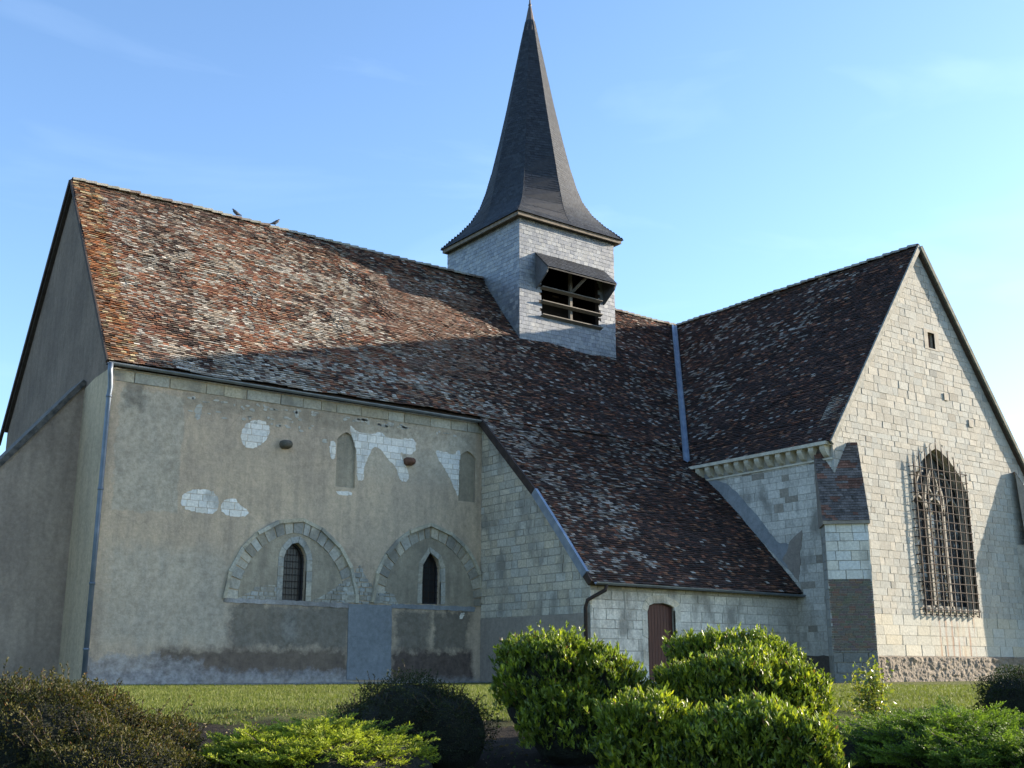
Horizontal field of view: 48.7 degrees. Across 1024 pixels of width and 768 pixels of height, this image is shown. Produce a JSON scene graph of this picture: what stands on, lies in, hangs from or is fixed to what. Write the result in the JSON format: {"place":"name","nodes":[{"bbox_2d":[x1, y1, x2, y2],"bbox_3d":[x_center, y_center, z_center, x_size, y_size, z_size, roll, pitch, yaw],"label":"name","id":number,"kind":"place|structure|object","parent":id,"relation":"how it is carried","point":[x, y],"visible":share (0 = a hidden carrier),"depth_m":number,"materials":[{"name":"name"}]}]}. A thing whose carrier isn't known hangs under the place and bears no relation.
{"place":"outdoors","nodes":[
{"label":"outdoors","id":0,"kind":"place"},
{"bbox_2d":[2,681,995,767],"bbox_3d":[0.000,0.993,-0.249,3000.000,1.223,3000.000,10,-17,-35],"label":"ground","id":1,"kind":"structure","parent":0,"point":[508,733],"depth_m":10.90,"materials":[{"name":"green plant"}]},
{"bbox_2d":[0,657,222,767],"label":"cotoneaster shrub","id":2,"kind":"object","parent":1,"relation":"on","point":[57,723],"visible":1,"depth_m":7.42,"materials":[{"name":"leaf"},{"name":"twig"},{"name":"twig bark"}]},
{"bbox_2d":[187,708,440,767],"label":"juniper","id":3,"kind":"object","parent":1,"relation":"on","point":[326,742],"visible":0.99,"depth_m":7.81,"materials":[{"name":"green plant"}]},
{"bbox_2d":[106,681,655,685],"bbox_3d":[-0.674,8.731,32.961,21.869,0.060,5.547,3,-14,-12],"label":"gravel strip","id":4,"kind":"object","parent":1,"relation":"on","point":[320,683],"visible":0.25,"depth_m":31.77,"materials":[{"name":"grey gravel"}]},
{"bbox_2d":[332,659,503,767],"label":"dark shrub","id":5,"kind":"object","parent":1,"relation":"on","point":[456,723],"visible":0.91,"depth_m":8.80,"materials":[{"name":"green plant"}]},
{"bbox_2d":[0,0,1023,684],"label":"church","id":6,"kind":"structure","parent":1,"relation":"on","point":[242,450],"depth_m":36.37,"materials":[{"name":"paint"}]},
{"bbox_2d":[232,209,241,215],"bbox_3d":[-9.740,-6.050,40.020,0.366,0.292,0.135,5,-15,-21],"label":"pigeon","id":7,"kind":"object","parent":6,"relation":"on","point":[236,213],"visible":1,"depth_m":39.97,"materials":[{"name":"grey"}]},
{"bbox_2d":[282,543,303,600],"bbox_3d":[-6.396,5.443,32.802,0.780,1.740,0.120,10,-17,-35],"label":"lancet window","id":8,"kind":"structure","parent":6,"relation":"in","point":[292,588],"depth_m":32.84,"materials":[{"name":"black glass"}]},
{"bbox_2d":[421,554,437,603],"bbox_3d":[-2.645,6.091,35.507,0.740,1.680,0.120,10,-17,-35],"label":"lancet window","id":9,"kind":"structure","parent":6,"relation":"in","point":[429,586],"depth_m":35.54,"materials":[{"name":"black glass"}]},
{"bbox_2d":[647,604,672,681],"bbox_3d":[4.355,7.630,33.402,1.101,2.250,0.155,10,-17,-35],"label":"door","id":10,"kind":"structure","parent":6,"relation":"in","point":[659,615],"depth_m":33.43,"materials":[{"name":"brown paint"}]},
{"bbox_2d":[923,328,939,351],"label":"slit window","id":11,"kind":"structure","parent":6,"relation":"in","point":[926,337],"depth_m":41.80,"materials":[{"name":"stone"}]},
{"bbox_2d":[908,441,980,617],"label":"gothic window","id":12,"kind":"structure","parent":6,"relation":"in","point":[935,505],"depth_m":40.02,"materials":[{"name":"metal"}]},
{"bbox_2d":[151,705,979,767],"bbox_3d":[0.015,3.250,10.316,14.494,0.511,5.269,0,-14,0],"label":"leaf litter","id":13,"kind":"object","parent":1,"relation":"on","point":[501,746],"visible":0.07,"depth_m":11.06,"materials":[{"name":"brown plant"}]},
{"bbox_2d":[488,620,652,765],"bbox_3d":[0.387,2.553,9.387,1.195,1.194,1.412,10,-17,-35],"label":"laurel bush","id":14,"kind":"object","parent":1,"relation":"on","point":[550,685],"visible":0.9,"depth_m":9.10,"materials":[{"name":"green plant"}]},
{"bbox_2d":[583,680,746,767],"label":"laurel bush","id":15,"kind":"object","parent":1,"relation":"on","point":[661,728],"visible":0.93,"depth_m":7.60,"materials":[{"name":"green plant"}]},
{"bbox_2d":[661,622,812,668],"bbox_3d":[2.123,2.672,10.707,1.214,0.831,1.286,10,-17,-35],"label":"laurel bush","id":16,"kind":"object","parent":1,"relation":"on","point":[682,646],"visible":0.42,"depth_m":10.57,"materials":[{"name":"green plant"}]},
{"bbox_2d":[647,638,842,727],"bbox_3d":[1.816,2.529,9.255,1.107,0.880,1.660,24,-28,-58],"label":"laurel bush","id":17,"kind":"object","parent":1,"relation":"on","point":[707,678],"visible":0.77,"depth_m":8.98,"materials":[{"name":"green plant"}]},
{"bbox_2d":[699,688,855,767],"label":"laurel bush","id":18,"kind":"object","parent":1,"relation":"on","point":[771,732],"visible":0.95,"depth_m":7.26,"materials":[{"name":"green plant"}]},
{"bbox_2d":[841,654,896,722],"bbox_3d":[3.289,2.880,10.440,0.463,0.749,0.518,10,-17,-35],"label":"tall weed","id":19,"kind":"object","parent":1,"relation":"on","point":[872,702],"visible":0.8,"depth_m":10.40,"materials":[{"name":"green plant"}]},
{"bbox_2d":[830,695,1023,767],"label":"juniper","id":20,"kind":"object","parent":1,"relation":"on","point":[941,735],"visible":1,"depth_m":7.86,"materials":[{"name":"green plant"}]},
{"bbox_2d":[967,664,1023,716],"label":"dark shrub","id":21,"kind":"object","parent":1,"relation":"on","point":[1010,690],"visible":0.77,"depth_m":10.28,"materials":[{"name":"green plant"}]},
{"bbox_2d":[10,683,988,725],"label":"lawn grass","id":22,"kind":"structure","parent":0,"point":[158,695],"depth_m":16.65,"materials":[{"name":"green plant"}]},
{"bbox_2d":[0,0,1023,456],"label":"sky","id":23,"kind":"structure","parent":0,"point":[737,151],"materials":[{"name":"blue"}]}
]}

